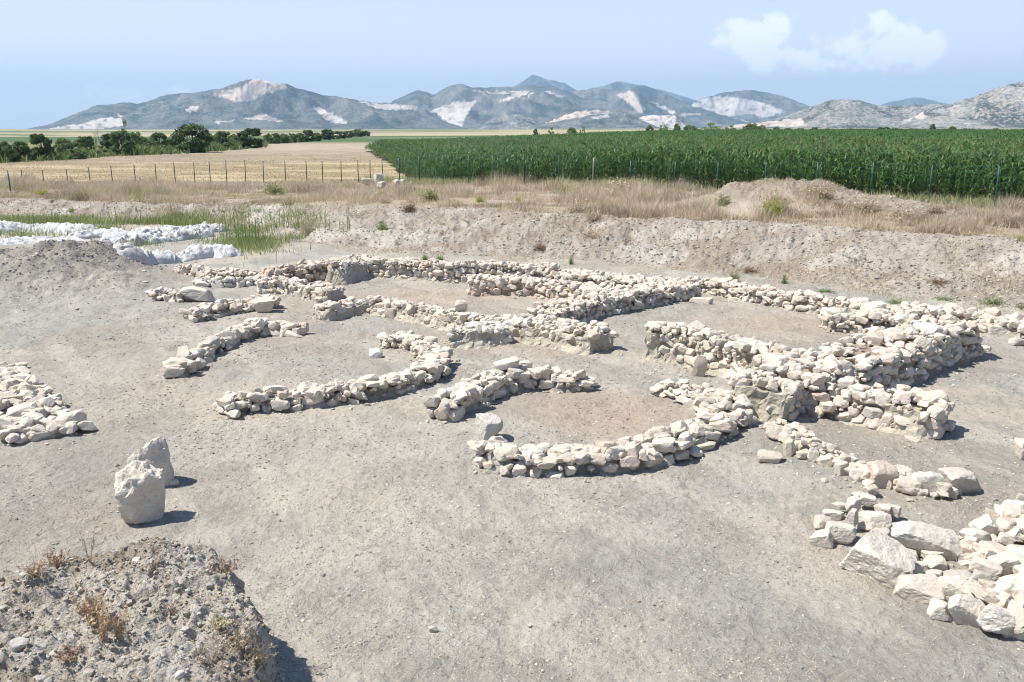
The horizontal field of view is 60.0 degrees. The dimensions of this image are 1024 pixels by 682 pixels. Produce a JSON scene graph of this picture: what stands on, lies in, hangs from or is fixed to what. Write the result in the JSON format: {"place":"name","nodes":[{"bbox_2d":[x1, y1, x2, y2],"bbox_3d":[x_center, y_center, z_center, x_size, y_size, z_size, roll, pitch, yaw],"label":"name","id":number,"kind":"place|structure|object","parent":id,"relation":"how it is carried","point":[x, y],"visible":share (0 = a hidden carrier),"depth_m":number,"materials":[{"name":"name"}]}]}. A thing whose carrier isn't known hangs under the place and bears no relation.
{"place":"outdoors","nodes":[
{"label":"outdoors","id":0,"kind":"place"},
{"bbox_2d":[28,79,465,128],"bbox_3d":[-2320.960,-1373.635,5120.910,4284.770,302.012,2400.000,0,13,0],"label":"mountain","id":1,"kind":"structure","parent":0,"point":[256,103],"depth_m":4362.43,"materials":[{"name":"grey stone"}]},
{"bbox_2d":[478,111,539,128],"bbox_3d":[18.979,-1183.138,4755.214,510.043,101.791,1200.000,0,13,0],"label":"mountain","id":2,"kind":"structure","parent":0,"point":[512,120],"depth_m":4429.46,"materials":[{"name":"grey stone"}]},
{"bbox_2d":[0,128,1023,681],"bbox_3d":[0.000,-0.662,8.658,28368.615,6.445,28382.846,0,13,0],"label":"ground","id":3,"kind":"structure","parent":0,"point":[108,444],"depth_m":12.40,"materials":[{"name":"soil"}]},
{"bbox_2d":[0,140,16,161],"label":"tree","id":4,"kind":"object","parent":3,"relation":"on","point":[4,145],"visible":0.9,"depth_m":107.49,"materials":[{"name":"green plant"}]},
{"bbox_2d":[10,141,30,157],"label":"tree","id":5,"kind":"object","parent":3,"relation":"on","point":[18,147],"visible":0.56,"depth_m":111.92,"materials":[{"name":"green plant"}]},
{"bbox_2d":[29,133,55,157],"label":"tree","id":6,"kind":"object","parent":3,"relation":"on","point":[36,139],"visible":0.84,"depth_m":113.98,"materials":[{"name":"green plant"}]},
{"bbox_2d":[0,235,87,244],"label":"covered wall","id":7,"kind":"structure","parent":3,"relation":"on","point":[17,240],"depth_m":36.02,"materials":[{"name":"white fabric"}]},
{"bbox_2d":[0,362,96,443],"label":"rubble pavement","id":8,"kind":"structure","parent":3,"relation":"on","point":[33,408],"depth_m":13.89,"materials":[{"name":"beige stone"}]},
{"bbox_2d":[0,220,97,234],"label":"covered wall","id":9,"kind":"structure","parent":3,"relation":"on","point":[57,226],"depth_m":39.83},
{"bbox_2d":[53,138,73,154],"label":"tree","id":10,"kind":"object","parent":3,"relation":"on","point":[60,144],"visible":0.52,"depth_m":119.22,"materials":[{"name":"green plant"}]},
{"bbox_2d":[76,136,95,149],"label":"tree","id":11,"kind":"object","parent":3,"relation":"on","point":[88,141],"visible":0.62,"depth_m":134.85,"materials":[{"name":"green plant"}]},
{"bbox_2d":[66,227,129,238],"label":"covered wall","id":12,"kind":"structure","parent":3,"relation":"on","point":[113,232],"depth_m":37.52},
{"bbox_2d":[108,130,136,154],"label":"tree","id":13,"kind":"object","parent":3,"relation":"on","point":[121,136],"visible":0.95,"depth_m":135.04,"materials":[{"name":"green plant"}]},
{"bbox_2d":[0,139,268,162],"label":"undergrowth","id":14,"kind":"object","parent":3,"relation":"on","point":[149,149],"visible":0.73,"depth_m":136.72,"materials":[{"name":"green plant"}]},
{"bbox_2d":[114,460,165,523],"bbox_3d":[-4.372,1.806,10.466,0.573,0.760,0.468,-9,14,-24],"label":"standing stone","id":15,"kind":"object","parent":3,"relation":"on","point":[139,491],"visible":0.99,"depth_m":10.34,"materials":[{"name":"beige stone"}]},
{"bbox_2d":[112,238,182,264],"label":"covered wall","id":16,"kind":"structure","parent":3,"relation":"on","point":[141,254],"depth_m":28.81,"materials":[{"name":"white fabric"}]},
{"bbox_2d":[127,436,173,486],"bbox_3d":[-4.730,1.581,11.582,0.575,0.715,0.447,0,13,-12],"label":"standing stone","id":17,"kind":"object","parent":3,"relation":"on","point":[155,452],"visible":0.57,"depth_m":11.44,"materials":[{"name":"stone"}]},
{"bbox_2d":[96,227,214,246],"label":"covered wall","id":18,"kind":"structure","parent":3,"relation":"on","point":[178,235],"depth_m":36.19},
{"bbox_2d":[145,286,191,302],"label":"stone wall","id":19,"kind":"structure","parent":3,"relation":"on","point":[165,294],"depth_m":23.65,"materials":[{"name":"beige stone"}]},
{"bbox_2d":[0,196,356,266],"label":"green grass","id":20,"kind":"structure","parent":3,"relation":"on","point":[179,219],"depth_m":41.33,"materials":[{"name":"green plant"}]},
{"bbox_2d":[170,123,214,152],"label":"tree","id":21,"kind":"object","parent":3,"relation":"on","point":[198,145],"visible":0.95,"depth_m":148.90,"materials":[{"name":"green plant"}]},
{"bbox_2d":[160,221,226,232],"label":"covered wall","id":22,"kind":"structure","parent":3,"relation":"on","point":[204,225],"depth_m":39.45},
{"bbox_2d":[179,286,215,301],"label":"boulder","id":23,"kind":"object","parent":3,"relation":"on","point":[196,294],"visible":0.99,"depth_m":23.52,"materials":[{"name":"stone"}]},
{"bbox_2d":[20,160,382,183],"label":"wire fence","id":24,"kind":"object","parent":3,"relation":"on","point":[226,171],"visible":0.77,"depth_m":65.57,"materials":[{"name":"brown metal"}]},
{"bbox_2d":[0,154,404,182],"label":"stubble","id":25,"kind":"object","parent":3,"relation":"on","point":[198,177],"visible":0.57,"depth_m":87.77,"materials":[{"name":"beige plant"}]},
{"bbox_2d":[176,243,242,261],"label":"covered wall","id":26,"kind":"structure","parent":3,"relation":"on","point":[195,251],"depth_m":31.76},
{"bbox_2d":[172,263,261,278],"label":"stone wall","id":27,"kind":"structure","parent":3,"relation":"on","point":[198,271],"depth_m":27.26,"materials":[{"name":"beige stone"}]},
{"bbox_2d":[192,274,261,287],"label":"stone wall","id":28,"kind":"structure","parent":3,"relation":"on","point":[220,282],"depth_m":25.86,"materials":[{"name":"grey stone"}]},
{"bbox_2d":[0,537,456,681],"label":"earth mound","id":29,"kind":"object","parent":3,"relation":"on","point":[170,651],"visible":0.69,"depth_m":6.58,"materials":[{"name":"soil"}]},
{"bbox_2d":[9,637,29,651],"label":"pebble","id":30,"kind":"object","parent":29,"relation":"on","point":[18,643],"visible":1,"depth_m":6.05,"materials":[{"name":"stone"}]},
{"bbox_2d":[16,549,47,577],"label":"dry weed","id":31,"kind":"object","parent":29,"relation":"on","point":[35,570],"visible":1,"depth_m":7.00,"materials":[{"name":"plant"}]},
{"bbox_2d":[42,549,69,566],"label":"dry weed","id":32,"kind":"object","parent":29,"relation":"on","point":[55,560],"visible":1,"depth_m":7.30,"materials":[{"name":"plant"}]},
{"bbox_2d":[48,637,90,663],"bbox_3d":[-2.985,2.103,5.972,0.223,0.149,0.203,0,13,0],"label":"dry weed","id":33,"kind":"object","parent":29,"relation":"on","point":[71,656],"visible":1,"depth_m":5.96,"materials":[{"name":"plant"}]},
{"bbox_2d":[67,583,109,623],"bbox_3d":[-2.992,1.882,6.303,0.348,0.313,0.252,9,16,32],"label":"dry weed","id":34,"kind":"object","parent":29,"relation":"on","point":[91,609],"visible":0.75,"depth_m":6.31,"materials":[{"name":"plant"}]},
{"bbox_2d":[81,597,114,641],"bbox_3d":[-2.865,1.956,6.111,0.202,0.314,0.253,3,14,11],"label":"dry weed","id":35,"kind":"object","parent":29,"relation":"on","point":[102,634],"visible":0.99,"depth_m":6.17,"materials":[{"name":"plant"}]},
{"bbox_2d":[102,604,131,641],"bbox_3d":[-2.764,1.979,6.204,0.239,0.276,0.195,6,15,24],"label":"dry weed","id":36,"kind":"object","parent":29,"relation":"on","point":[116,630],"visible":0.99,"depth_m":6.21,"materials":[{"name":"plant"}]},
{"bbox_2d":[0,536,287,681],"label":"mound crumbs","id":37,"kind":"object","parent":29,"relation":"on","point":[89,672],"visible":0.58,"depth_m":6.60,"materials":[{"name":"stone"}]},
{"bbox_2d":[182,603,246,661],"bbox_3d":[-2.114,2.083,6.089,0.456,0.302,0.435,12,18,40],"label":"dry weed","id":38,"kind":"object","parent":29,"relation":"on","point":[206,647],"visible":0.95,"depth_m":6.07,"materials":[{"name":"plant"}]},
{"bbox_2d":[207,611,232,631],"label":"dry weed","id":39,"kind":"object","parent":29,"relation":"on","point":[223,623],"visible":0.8,"depth_m":6.46,"materials":[{"name":"plant"}]},
{"bbox_2d":[203,550,244,573],"bbox_3d":[-2.379,1.859,7.237,0.374,0.187,0.314,2,14,8],"label":"dry weed","id":40,"kind":"object","parent":29,"relation":"on","point":[223,568],"visible":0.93,"depth_m":7.25,"materials":[{"name":"plant"}]},
{"bbox_2d":[211,612,264,651],"bbox_3d":[-1.917,2.039,6.200,0.368,0.303,0.329,-2,14,-9],"label":"dry weed","id":41,"kind":"object","parent":29,"relation":"on","point":[245,640],"visible":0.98,"depth_m":6.21,"materials":[{"name":"plant"}]},
{"bbox_2d":[232,624,278,670],"bbox_3d":[-1.797,2.193,6.246,0.310,0.287,0.364,-3,14,-13],"label":"dry weed","id":42,"kind":"object","parent":29,"relation":"on","point":[259,656],"visible":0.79,"depth_m":6.24,"materials":[{"name":"plant"}]},
{"bbox_2d":[179,294,281,321],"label":"stone wall","id":43,"kind":"structure","parent":3,"relation":"on","point":[219,308],"depth_m":21.95,"materials":[{"name":"beige stone"}]},
{"bbox_2d":[162,318,308,377],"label":"stone wall","id":44,"kind":"structure","parent":3,"relation":"on","point":[185,361],"depth_m":18.43,"materials":[{"name":"beige stone"}]},
{"bbox_2d":[235,128,263,147],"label":"tree","id":45,"kind":"object","parent":3,"relation":"on","point":[247,140],"visible":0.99,"depth_m":184.15,"materials":[{"name":"green plant"}]},
{"bbox_2d":[254,177,287,194],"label":"bush","id":46,"kind":"object","parent":3,"relation":"on","point":[273,190],"visible":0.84,"depth_m":50.74,"materials":[{"name":"green plant"}]},
{"bbox_2d":[255,275,346,302],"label":"stone wall","id":47,"kind":"structure","parent":3,"relation":"on","point":[319,291],"depth_m":24.38,"materials":[{"name":"beige stone"}]},
{"bbox_2d":[261,256,353,281],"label":"stone wall","id":48,"kind":"structure","parent":3,"relation":"on","point":[312,271],"depth_m":26.65,"materials":[{"name":"stone"}]},
{"bbox_2d":[213,330,452,418],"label":"stone wall","id":49,"kind":"structure","parent":3,"relation":"on","point":[430,364],"depth_m":15.10,"materials":[{"name":"beige stone"}]},
{"bbox_2d":[324,258,372,284],"bbox_3d":[-4.990,-2.096,26.911,1.196,0.853,1.671,5,14,20],"label":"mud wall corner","id":50,"kind":"object","parent":3,"relation":"on","point":[347,271],"visible":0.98,"depth_m":26.43,"materials":[{"name":"beige stone"}]},
{"bbox_2d":[311,295,527,337],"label":"stone wall","id":51,"kind":"structure","parent":3,"relation":"on","point":[437,317],"depth_m":21.22,"materials":[{"name":"beige stone"}]},
{"bbox_2d":[344,254,559,282],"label":"stone wall","id":52,"kind":"structure","parent":3,"relation":"on","point":[430,269],"depth_m":26.84,"materials":[{"name":"beige stone"}]},
{"bbox_2d":[446,320,513,349],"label":"stone wall","id":53,"kind":"structure","parent":3,"relation":"on","point":[472,334],"depth_m":18.77,"materials":[{"name":"grey stone"}]},
{"bbox_2d":[474,413,502,440],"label":"boulder","id":54,"kind":"object","parent":3,"relation":"on","point":[488,426],"visible":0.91,"depth_m":13.10,"materials":[{"name":"grey stone"}]},
{"bbox_2d":[424,356,597,422],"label":"stone wall","id":55,"kind":"structure","parent":3,"relation":"on","point":[464,396],"depth_m":15.37,"materials":[{"name":"beige stone"}]},
{"bbox_2d":[0,178,1023,310],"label":"dirt clods","id":56,"kind":"object","parent":3,"relation":"on","point":[672,256],"visible":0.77,"depth_m":30.11,"materials":[{"name":"beige soil"}]},
{"bbox_2d":[0,197,1023,314],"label":"slope grass","id":57,"kind":"structure","parent":3,"relation":"on","point":[851,270],"depth_m":28.60,"materials":[{"name":"plant"}]},
{"bbox_2d":[0,308,1023,681],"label":"straw bits","id":58,"kind":"object","parent":3,"relation":"on","point":[530,584],"visible":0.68,"depth_m":8.54,"materials":[{"name":"beige plant"}]},
{"bbox_2d":[7,274,1023,648],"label":"stone chips","id":59,"kind":"object","parent":3,"relation":"on","point":[545,392],"visible":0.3,"depth_m":14.83,"materials":[{"name":"beige stone"}]},
{"bbox_2d":[466,272,618,300],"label":"stone wall","id":60,"kind":"structure","parent":3,"relation":"on","point":[508,284],"depth_m":24.33,"materials":[{"name":"beige stone"}]},
{"bbox_2d":[520,314,618,355],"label":"stone wall","id":61,"kind":"structure","parent":3,"relation":"on","point":[572,336],"depth_m":18.64,"materials":[{"name":"beige stone"}]},
{"bbox_2d":[561,199,590,212],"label":"dry bush","id":62,"kind":"object","parent":3,"relation":"on","point":[576,208],"visible":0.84,"depth_m":34.78,"materials":[{"name":"plant"}]},
{"bbox_2d":[467,378,757,478],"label":"stone wall","id":63,"kind":"structure","parent":3,"relation":"on","point":[719,415],"depth_m":12.17,"materials":[{"name":"beige stone"}]},
{"bbox_2d":[527,277,701,322],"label":"stone wall","id":64,"kind":"structure","parent":3,"relation":"on","point":[586,306],"depth_m":22.33,"materials":[{"name":"beige stone"}]},
{"bbox_2d":[546,268,688,287],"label":"stone wall","id":65,"kind":"structure","parent":3,"relation":"on","point":[597,277],"depth_m":25.18,"materials":[{"name":"beige stone"}]},
{"bbox_2d":[398,153,1023,204],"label":"wire fence","id":66,"kind":"object","parent":3,"relation":"on","point":[718,165],"visible":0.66,"depth_m":45.22,"materials":[{"name":"metal"}]},
{"bbox_2d":[644,320,802,378],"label":"stone wall","id":67,"kind":"structure","parent":3,"relation":"on","point":[699,348],"depth_m":16.85,"materials":[{"name":"beige stone"}]},
{"bbox_2d":[728,367,809,421],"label":"mud wall block","id":68,"kind":"structure","parent":3,"relation":"on","point":[771,396],"depth_m":14.06,"materials":[{"name":"beige stone"}]},
{"bbox_2d":[755,188,784,215],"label":"bush","id":69,"kind":"object","parent":3,"relation":"on","point":[774,205],"visible":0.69,"depth_m":32.83,"materials":[{"name":"green plant"}]},
{"bbox_2d":[757,449,783,462],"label":"boulder","id":70,"kind":"object","parent":3,"relation":"on","point":[763,455],"visible":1,"depth_m":12.09,"materials":[{"name":"beige stone"}]},
{"bbox_2d":[766,421,782,440],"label":"boulder","id":71,"kind":"object","parent":3,"relation":"on","point":[773,430],"visible":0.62,"depth_m":12.77,"materials":[{"name":"beige stone"}]},
{"bbox_2d":[685,275,870,315],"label":"stone wall","id":72,"kind":"structure","parent":3,"relation":"on","point":[808,301],"depth_m":23.05,"materials":[{"name":"beige stone"}]},
{"bbox_2d":[782,439,795,456],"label":"boulder","id":73,"kind":"object","parent":3,"relation":"on","point":[789,448],"visible":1,"depth_m":12.24,"materials":[{"name":"beige stone"}]},
{"bbox_2d":[796,179,837,197],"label":"dry bush","id":74,"kind":"object","parent":3,"relation":"on","point":[821,191],"visible":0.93,"depth_m":34.29,"materials":[{"name":"plant"}]},
{"bbox_2d":[816,453,833,466],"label":"boulder","id":75,"kind":"object","parent":3,"relation":"on","point":[824,460],"visible":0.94,"depth_m":11.99,"materials":[{"name":"stone"}]},
{"bbox_2d":[762,418,961,499],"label":"stone wall","id":76,"kind":"structure","parent":3,"relation":"on","point":[809,438],"depth_m":11.97,"materials":[{"name":"beige stone"}]},
{"bbox_2d":[845,194,886,212],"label":"dry bush","id":77,"kind":"object","parent":3,"relation":"on","point":[867,207],"visible":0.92,"depth_m":32.52,"materials":[{"name":"plant"}]},
{"bbox_2d":[756,314,991,417],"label":"stone wall","id":78,"kind":"structure","parent":3,"relation":"on","point":[913,353],"depth_m":15.85,"materials":[{"name":"beige stone"}]},
{"bbox_2d":[818,306,934,333],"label":"stone wall","id":79,"kind":"structure","parent":3,"relation":"on","point":[841,320],"depth_m":20.00,"materials":[{"name":"beige stone"}]},
{"bbox_2d":[839,528,916,588],"bbox_3d":[3.797,2.257,9.165,0.668,0.462,0.573,23,32,26],"label":"boulder","id":80,"kind":"object","parent":3,"relation":"on","point":[876,555],"visible":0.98,"depth_m":9.03,"materials":[{"name":"stone"}]},
{"bbox_2d":[867,460,898,487],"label":"boulder","id":81,"kind":"object","parent":3,"relation":"on","point":[882,472],"visible":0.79,"depth_m":11.36,"materials":[{"name":"beige stone"}]},
{"bbox_2d":[824,375,955,442],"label":"stone wall","id":82,"kind":"structure","parent":3,"relation":"on","point":[916,414],"depth_m":13.58,"materials":[{"name":"beige stone"}]},
{"bbox_2d":[810,484,970,620],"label":"stone wall","id":83,"kind":"structure","parent":3,"relation":"on","point":[829,533],"depth_m":9.96,"materials":[{"name":"stone"}]},
{"bbox_2d":[895,477,921,495],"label":"boulder","id":84,"kind":"object","parent":3,"relation":"on","point":[907,485],"visible":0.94,"depth_m":11.13,"materials":[{"name":"beige stone"}]},
{"bbox_2d":[888,203,928,222],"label":"dry bush","id":85,"kind":"object","parent":3,"relation":"on","point":[902,216],"visible":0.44,"depth_m":30.82,"materials":[{"name":"plant"}]},
{"bbox_2d":[893,573,944,603],"bbox_3d":[4.022,2.446,8.734,0.464,0.243,0.291,11,23,18],"label":"boulder","id":86,"kind":"object","parent":3,"relation":"on","point":[922,588],"visible":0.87,"depth_m":8.68,"materials":[{"name":"stone"}]},
{"bbox_2d":[891,520,963,560],"bbox_3d":[4.467,2.155,9.642,0.784,0.387,0.478,6,14,6],"label":"boulder","id":87,"kind":"object","parent":3,"relation":"on","point":[917,536],"visible":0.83,"depth_m":9.47,"materials":[{"name":"stone"}]},
{"bbox_2d":[916,471,944,492],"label":"boulder","id":88,"kind":"object","parent":3,"relation":"on","point":[928,480],"visible":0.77,"depth_m":11.10,"materials":[{"name":"grey stone"}]},
{"bbox_2d":[860,301,1023,338],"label":"stone wall","id":89,"kind":"structure","parent":3,"relation":"on","point":[1013,322],"depth_m":20.85,"materials":[{"name":"beige stone"}]},
{"bbox_2d":[938,467,981,493],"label":"boulder","id":90,"kind":"object","parent":3,"relation":"on","point":[966,480],"visible":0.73,"depth_m":11.21,"materials":[{"name":"beige stone"}]},
{"bbox_2d":[938,575,982,601],"bbox_3d":[4.360,2.444,8.630,0.486,0.287,0.263,13,30,26],"label":"boulder","id":91,"kind":"object","parent":3,"relation":"on","point":[949,586],"visible":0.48,"depth_m":8.57,"materials":[{"name":"beige stone"}]},
{"bbox_2d":[948,594,984,627],"bbox_3d":[4.233,2.512,8.279,0.356,0.333,0.244,3,19,11],"label":"boulder","id":92,"kind":"object","parent":3,"relation":"on","point":[965,609],"visible":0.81,"depth_m":8.19,"materials":[{"name":"beige stone"}]},
{"bbox_2d":[942,493,1023,640],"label":"stone wall","id":93,"kind":"structure","parent":3,"relation":"on","point":[992,542],"depth_m":9.03,"materials":[{"name":"beige stone"}]},
{"bbox_2d":[976,603,1015,635],"bbox_3d":[4.499,2.557,8.136,0.494,0.311,0.350,4,20,5],"label":"boulder","id":94,"kind":"object","parent":3,"relation":"on","point":[994,618],"visible":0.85,"depth_m":8.02,"materials":[{"name":"grey stone"}]},
{"bbox_2d":[988,325,1010,334],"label":"boulder","id":95,"kind":"object","parent":3,"relation":"on","point":[997,330],"visible":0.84,"depth_m":19.88,"materials":[{"name":"beige stone"}]},
{"bbox_2d":[1013,437,1023,459],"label":"boulder","id":96,"kind":"object","parent":3,"relation":"on","point":[1018,443],"visible":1,"depth_m":12.43,"materials":[{"name":"beige stone"}]},
{"bbox_2d":[0,165,1023,241],"bbox_3d":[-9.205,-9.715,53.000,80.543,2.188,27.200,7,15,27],"label":"dry grass","id":97,"kind":"structure","parent":0,"point":[638,199],"depth_m":41.65,"materials":[{"name":"plant"}]},
{"bbox_2d":[0,0,1023,128],"label":"sky","id":98,"kind":"structure","parent":0,"point":[60,59],"materials":[{"name":"blue"}]},
{"bbox_2d":[391,84,647,128],"bbox_3d":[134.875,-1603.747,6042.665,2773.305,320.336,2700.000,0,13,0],"label":"mountain","id":99,"kind":"structure","parent":0,"point":[465,106],"depth_m":5215.50,"materials":[{"name":"grey stone"}]},
{"bbox_2d":[528,108,660,128],"bbox_3d":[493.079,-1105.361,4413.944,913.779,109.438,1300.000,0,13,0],"label":"mountain","id":100,"kind":"structure","parent":0,"point":[593,118],"depth_m":3993.79,"materials":[{"name":"grey stone"}]},
{"bbox_2d":[513,75,696,104],"bbox_3d":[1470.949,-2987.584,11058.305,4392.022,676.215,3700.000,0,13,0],"label":"mountain","id":101,"kind":"structure","parent":0,"point":[534,80],"depth_m":10470.42,"materials":[{"name":"grey stone"}]},
{"bbox_2d":[572,85,745,127],"bbox_3d":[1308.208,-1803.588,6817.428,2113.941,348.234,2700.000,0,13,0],"label":"mountain","id":102,"kind":"structure","parent":0,"point":[644,99],"depth_m":6153.58,"materials":[{"name":"grey stone"}]},
{"bbox_2d":[640,115,691,127],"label":"mountain","id":103,"kind":"structure","parent":0,"point":[670,121],"depth_m":4181.06,"materials":[{"name":"grey stone"}]},
{"bbox_2d":[365,128,1023,202],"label":"maize field","id":104,"kind":"structure","parent":0,"point":[969,151],"depth_m":54.83,"materials":[{"name":"green plant"}]},
{"bbox_2d":[691,90,809,122],"bbox_3d":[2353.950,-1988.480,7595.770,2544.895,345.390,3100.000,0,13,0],"label":"mountain","id":105,"kind":"structure","parent":0,"point":[750,106],"depth_m":6846.17,"materials":[{"name":"grey stone"}]},
{"bbox_2d":[720,99,943,127],"bbox_3d":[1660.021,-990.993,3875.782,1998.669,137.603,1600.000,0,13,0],"label":"mountain","id":106,"kind":"structure","parent":0,"point":[843,113],"depth_m":3361.15,"materials":[{"name":"grey stone"}]},
{"bbox_2d":[881,97,949,105],"bbox_3d":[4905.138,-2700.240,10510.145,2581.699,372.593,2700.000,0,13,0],"label":"mountain","id":107,"kind":"structure","parent":0,"point":[915,101],"depth_m":9929.12,"materials":[{"name":"grey stone"}]},
{"bbox_2d":[897,82,1023,127],"bbox_3d":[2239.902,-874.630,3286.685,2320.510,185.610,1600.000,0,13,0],"label":"mountain","id":108,"kind":"structure","parent":0,"point":[1001,107],"depth_m":2748.44,"materials":[{"name":"grey stone"}]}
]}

